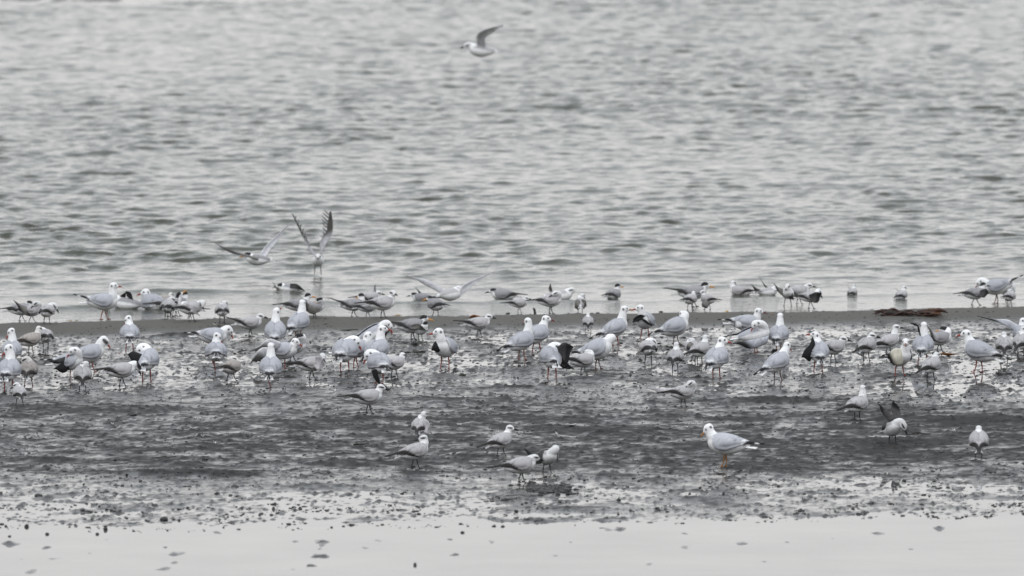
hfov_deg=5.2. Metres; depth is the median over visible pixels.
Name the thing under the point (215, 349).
gull
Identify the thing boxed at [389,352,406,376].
tern
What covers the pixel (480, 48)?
tern
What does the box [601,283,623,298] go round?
crested tern
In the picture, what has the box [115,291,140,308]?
crested tern
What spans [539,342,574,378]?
gull
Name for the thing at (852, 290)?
tern
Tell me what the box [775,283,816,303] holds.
tern
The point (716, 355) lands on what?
gull
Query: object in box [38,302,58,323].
tern
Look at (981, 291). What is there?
crested tern
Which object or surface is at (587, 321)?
tern
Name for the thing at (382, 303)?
tern
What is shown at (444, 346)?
gull
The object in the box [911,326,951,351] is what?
crested tern
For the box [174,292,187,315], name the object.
crested tern
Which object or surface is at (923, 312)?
frond heap
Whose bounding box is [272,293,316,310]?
crested tern
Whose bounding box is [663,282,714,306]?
crested tern
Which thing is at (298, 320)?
gull
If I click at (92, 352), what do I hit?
gull
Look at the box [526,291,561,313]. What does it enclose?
tern
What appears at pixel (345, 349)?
gull
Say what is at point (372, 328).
gull
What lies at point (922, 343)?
gull
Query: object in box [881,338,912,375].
gull
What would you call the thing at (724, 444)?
gull
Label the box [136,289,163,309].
gull
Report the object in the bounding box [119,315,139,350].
gull
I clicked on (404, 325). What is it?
crested tern
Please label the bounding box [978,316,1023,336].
gull
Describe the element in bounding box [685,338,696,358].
tern
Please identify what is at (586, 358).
tern
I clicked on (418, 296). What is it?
crested tern
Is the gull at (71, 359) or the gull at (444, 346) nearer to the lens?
the gull at (71, 359)
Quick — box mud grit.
[0,308,1023,480]
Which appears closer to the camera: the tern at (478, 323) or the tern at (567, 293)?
the tern at (478, 323)
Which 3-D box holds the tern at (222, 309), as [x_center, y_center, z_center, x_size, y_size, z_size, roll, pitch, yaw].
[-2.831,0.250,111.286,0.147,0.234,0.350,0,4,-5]
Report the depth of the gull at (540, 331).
108.03 m
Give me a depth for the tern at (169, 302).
112.13 m
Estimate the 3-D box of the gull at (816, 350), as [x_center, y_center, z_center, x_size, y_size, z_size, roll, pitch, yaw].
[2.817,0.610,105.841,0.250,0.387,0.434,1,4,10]
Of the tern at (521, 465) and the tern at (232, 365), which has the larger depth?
the tern at (232, 365)
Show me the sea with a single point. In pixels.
(644, 152)
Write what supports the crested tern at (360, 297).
on the sea
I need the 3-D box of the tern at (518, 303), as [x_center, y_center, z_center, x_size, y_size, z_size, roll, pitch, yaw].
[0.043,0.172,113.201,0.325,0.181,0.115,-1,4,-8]
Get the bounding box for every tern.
[0,300,31,320]
[10,300,41,321]
[10,382,26,404]
[17,326,41,353]
[35,327,53,350]
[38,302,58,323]
[73,361,91,389]
[91,361,140,386]
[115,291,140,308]
[143,290,186,316]
[160,292,172,297]
[160,296,177,319]
[167,300,205,320]
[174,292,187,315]
[180,301,207,319]
[214,301,229,322]
[214,356,240,380]
[215,222,291,265]
[223,313,267,336]
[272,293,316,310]
[273,283,304,290]
[280,333,305,360]
[282,353,325,378]
[291,297,324,317]
[292,210,332,274]
[327,293,364,316]
[337,384,390,412]
[346,298,374,316]
[347,284,384,300]
[354,290,397,317]
[385,435,427,468]
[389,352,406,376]
[390,315,433,339]
[406,272,493,300]
[406,287,439,299]
[411,321,428,339]
[411,411,431,437]
[422,296,450,315]
[453,314,495,336]
[460,25,502,56]
[477,425,518,455]
[484,288,527,298]
[487,454,543,482]
[502,296,530,312]
[524,445,558,473]
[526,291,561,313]
[539,283,574,299]
[568,349,594,374]
[575,293,586,311]
[582,313,593,331]
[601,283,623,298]
[639,338,657,363]
[648,380,695,406]
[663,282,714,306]
[667,342,683,371]
[680,291,696,309]
[684,335,709,363]
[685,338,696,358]
[697,290,720,308]
[730,281,761,294]
[751,277,779,294]
[774,284,793,305]
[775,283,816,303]
[788,289,822,307]
[806,336,851,362]
[836,385,867,419]
[847,284,857,294]
[852,332,879,360]
[876,324,904,353]
[877,400,906,444]
[893,286,907,298]
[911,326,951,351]
[915,352,940,380]
[953,282,990,304]
[969,425,988,457]
[995,332,1012,359]
[1001,285,1015,294]
[1001,289,1015,305]
[1012,326,1023,355]
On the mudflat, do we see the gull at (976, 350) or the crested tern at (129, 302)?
the gull at (976, 350)
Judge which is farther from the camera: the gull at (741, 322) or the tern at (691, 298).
the tern at (691, 298)
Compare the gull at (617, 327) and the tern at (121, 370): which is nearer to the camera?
the tern at (121, 370)
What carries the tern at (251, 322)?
on the mudflat
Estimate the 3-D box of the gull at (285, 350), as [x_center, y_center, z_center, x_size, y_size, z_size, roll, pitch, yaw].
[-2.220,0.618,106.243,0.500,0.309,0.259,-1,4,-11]
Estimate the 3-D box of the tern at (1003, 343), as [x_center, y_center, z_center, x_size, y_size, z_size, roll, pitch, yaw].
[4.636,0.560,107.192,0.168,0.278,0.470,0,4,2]
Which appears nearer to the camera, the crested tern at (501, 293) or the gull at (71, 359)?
the gull at (71, 359)
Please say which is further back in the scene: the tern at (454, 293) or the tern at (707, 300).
the tern at (454, 293)
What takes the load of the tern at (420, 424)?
on the mudflat
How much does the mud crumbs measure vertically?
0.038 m
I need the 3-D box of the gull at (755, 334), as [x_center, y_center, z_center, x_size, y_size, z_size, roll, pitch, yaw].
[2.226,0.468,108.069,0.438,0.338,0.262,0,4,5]
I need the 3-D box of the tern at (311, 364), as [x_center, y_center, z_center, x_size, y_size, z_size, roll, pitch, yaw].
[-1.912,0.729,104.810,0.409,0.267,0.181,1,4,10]
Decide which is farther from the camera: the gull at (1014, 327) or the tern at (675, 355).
the gull at (1014, 327)
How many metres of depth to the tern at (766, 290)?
115.66 m
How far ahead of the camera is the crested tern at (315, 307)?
111.92 m
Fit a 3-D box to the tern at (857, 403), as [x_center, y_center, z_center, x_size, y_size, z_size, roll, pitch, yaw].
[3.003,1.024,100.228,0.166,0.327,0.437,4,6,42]
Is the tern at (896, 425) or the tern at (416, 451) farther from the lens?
the tern at (896, 425)
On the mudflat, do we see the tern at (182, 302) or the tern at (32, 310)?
the tern at (182, 302)
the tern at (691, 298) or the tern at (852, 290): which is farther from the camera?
the tern at (852, 290)
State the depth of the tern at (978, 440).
96.48 m
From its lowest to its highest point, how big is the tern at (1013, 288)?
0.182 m
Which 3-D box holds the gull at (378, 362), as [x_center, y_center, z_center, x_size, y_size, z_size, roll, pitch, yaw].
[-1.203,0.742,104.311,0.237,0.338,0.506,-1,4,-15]
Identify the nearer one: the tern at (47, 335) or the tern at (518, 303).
the tern at (47, 335)
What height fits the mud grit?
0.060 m
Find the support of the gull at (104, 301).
on the sea
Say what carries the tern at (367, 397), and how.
on the mudflat
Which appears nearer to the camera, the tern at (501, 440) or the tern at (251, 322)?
the tern at (501, 440)
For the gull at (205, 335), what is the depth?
107.98 m
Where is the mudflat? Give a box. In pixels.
[0,306,1023,573]
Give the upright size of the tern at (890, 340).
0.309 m
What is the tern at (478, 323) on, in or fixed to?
on the mudflat
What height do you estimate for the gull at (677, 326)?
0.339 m
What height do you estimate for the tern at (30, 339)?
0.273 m
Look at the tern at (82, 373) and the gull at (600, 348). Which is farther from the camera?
the gull at (600, 348)
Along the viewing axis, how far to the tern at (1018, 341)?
107.59 m
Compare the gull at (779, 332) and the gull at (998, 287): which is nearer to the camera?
the gull at (779, 332)
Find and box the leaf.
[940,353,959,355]
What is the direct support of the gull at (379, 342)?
on the mudflat
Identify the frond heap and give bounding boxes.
[872,308,947,315]
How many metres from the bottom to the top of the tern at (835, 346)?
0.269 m
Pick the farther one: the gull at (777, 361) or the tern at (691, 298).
the tern at (691, 298)
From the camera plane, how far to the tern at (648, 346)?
106.67 m
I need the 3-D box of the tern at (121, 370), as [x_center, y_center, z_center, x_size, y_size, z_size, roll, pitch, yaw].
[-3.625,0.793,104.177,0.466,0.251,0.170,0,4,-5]
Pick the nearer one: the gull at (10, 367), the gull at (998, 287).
the gull at (10, 367)
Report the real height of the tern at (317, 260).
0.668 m
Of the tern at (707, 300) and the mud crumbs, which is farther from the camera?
the tern at (707, 300)
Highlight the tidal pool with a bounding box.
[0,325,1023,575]
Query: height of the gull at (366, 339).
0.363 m
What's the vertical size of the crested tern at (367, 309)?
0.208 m
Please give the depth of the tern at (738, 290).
115.64 m
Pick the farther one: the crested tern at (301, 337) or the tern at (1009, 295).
the tern at (1009, 295)
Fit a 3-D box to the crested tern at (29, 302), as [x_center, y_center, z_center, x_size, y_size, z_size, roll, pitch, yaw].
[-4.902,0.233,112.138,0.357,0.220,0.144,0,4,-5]
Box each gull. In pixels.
[0,344,20,390]
[1,328,21,357]
[19,356,37,385]
[40,347,82,379]
[73,282,121,319]
[80,336,109,371]
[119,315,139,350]
[128,343,159,380]
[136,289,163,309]
[183,325,232,343]
[205,332,226,369]
[250,338,302,368]
[259,342,281,386]
[264,307,285,340]
[286,299,309,334]
[322,331,372,367]
[332,335,361,371]
[355,320,392,338]
[359,325,392,362]
[363,349,391,383]
[428,328,459,368]
[496,318,533,359]
[531,315,554,352]
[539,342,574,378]
[570,334,615,368]
[589,306,633,345]
[632,305,656,337]
[648,310,688,343]
[701,423,764,467]
[703,337,731,377]
[717,308,766,329]
[724,320,769,352]
[753,342,791,379]
[769,313,788,349]
[801,331,828,370]
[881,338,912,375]
[910,322,933,363]
[956,330,1011,372]
[975,275,1023,303]
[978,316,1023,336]
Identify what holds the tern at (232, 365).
on the mudflat
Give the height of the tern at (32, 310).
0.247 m
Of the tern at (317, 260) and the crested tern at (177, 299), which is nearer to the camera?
the crested tern at (177, 299)
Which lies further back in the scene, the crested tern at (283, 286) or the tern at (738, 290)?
the crested tern at (283, 286)
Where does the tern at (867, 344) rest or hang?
on the mudflat
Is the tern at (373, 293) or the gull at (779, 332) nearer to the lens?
the gull at (779, 332)
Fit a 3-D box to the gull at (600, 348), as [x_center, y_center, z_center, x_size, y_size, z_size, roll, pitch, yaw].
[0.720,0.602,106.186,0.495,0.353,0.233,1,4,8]
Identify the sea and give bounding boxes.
[0,0,1023,323]
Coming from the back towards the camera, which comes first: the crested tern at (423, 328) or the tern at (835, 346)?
the crested tern at (423, 328)
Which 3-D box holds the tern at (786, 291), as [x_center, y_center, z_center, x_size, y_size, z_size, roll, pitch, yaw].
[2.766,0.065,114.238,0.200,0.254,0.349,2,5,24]
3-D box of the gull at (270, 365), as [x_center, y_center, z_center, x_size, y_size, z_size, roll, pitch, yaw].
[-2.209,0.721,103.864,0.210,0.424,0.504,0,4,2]
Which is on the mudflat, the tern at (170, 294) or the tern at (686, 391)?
the tern at (686, 391)
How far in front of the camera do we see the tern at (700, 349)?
106.67 m
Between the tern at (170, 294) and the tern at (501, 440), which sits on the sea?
the tern at (170, 294)
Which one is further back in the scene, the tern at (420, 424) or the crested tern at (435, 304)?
the crested tern at (435, 304)
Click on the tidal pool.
(962, 545)
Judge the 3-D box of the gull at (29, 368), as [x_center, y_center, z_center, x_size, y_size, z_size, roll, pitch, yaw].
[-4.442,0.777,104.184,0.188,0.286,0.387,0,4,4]
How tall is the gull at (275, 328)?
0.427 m
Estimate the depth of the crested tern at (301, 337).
107.00 m
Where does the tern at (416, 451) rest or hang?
on the mudflat
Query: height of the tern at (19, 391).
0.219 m
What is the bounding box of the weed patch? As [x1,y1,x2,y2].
[525,481,582,495]
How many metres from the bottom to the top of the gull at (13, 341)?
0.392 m
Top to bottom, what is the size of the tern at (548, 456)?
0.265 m
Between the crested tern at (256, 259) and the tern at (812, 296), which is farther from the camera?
the crested tern at (256, 259)
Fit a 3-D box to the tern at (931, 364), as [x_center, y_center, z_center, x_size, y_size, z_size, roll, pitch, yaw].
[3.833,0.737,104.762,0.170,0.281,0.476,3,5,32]
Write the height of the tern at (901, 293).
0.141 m
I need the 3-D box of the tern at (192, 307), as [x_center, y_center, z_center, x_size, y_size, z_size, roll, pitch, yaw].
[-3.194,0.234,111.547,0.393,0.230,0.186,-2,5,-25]
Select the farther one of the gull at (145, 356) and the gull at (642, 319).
the gull at (642, 319)
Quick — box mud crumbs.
[0,473,1023,532]
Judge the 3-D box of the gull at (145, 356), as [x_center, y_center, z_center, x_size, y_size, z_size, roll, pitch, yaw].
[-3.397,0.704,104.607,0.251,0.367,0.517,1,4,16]
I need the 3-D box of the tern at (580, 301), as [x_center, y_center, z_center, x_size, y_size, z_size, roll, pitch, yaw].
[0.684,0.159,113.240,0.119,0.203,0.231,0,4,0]
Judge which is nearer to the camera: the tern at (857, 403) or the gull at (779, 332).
the tern at (857, 403)
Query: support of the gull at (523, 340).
on the mudflat
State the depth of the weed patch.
93.62 m

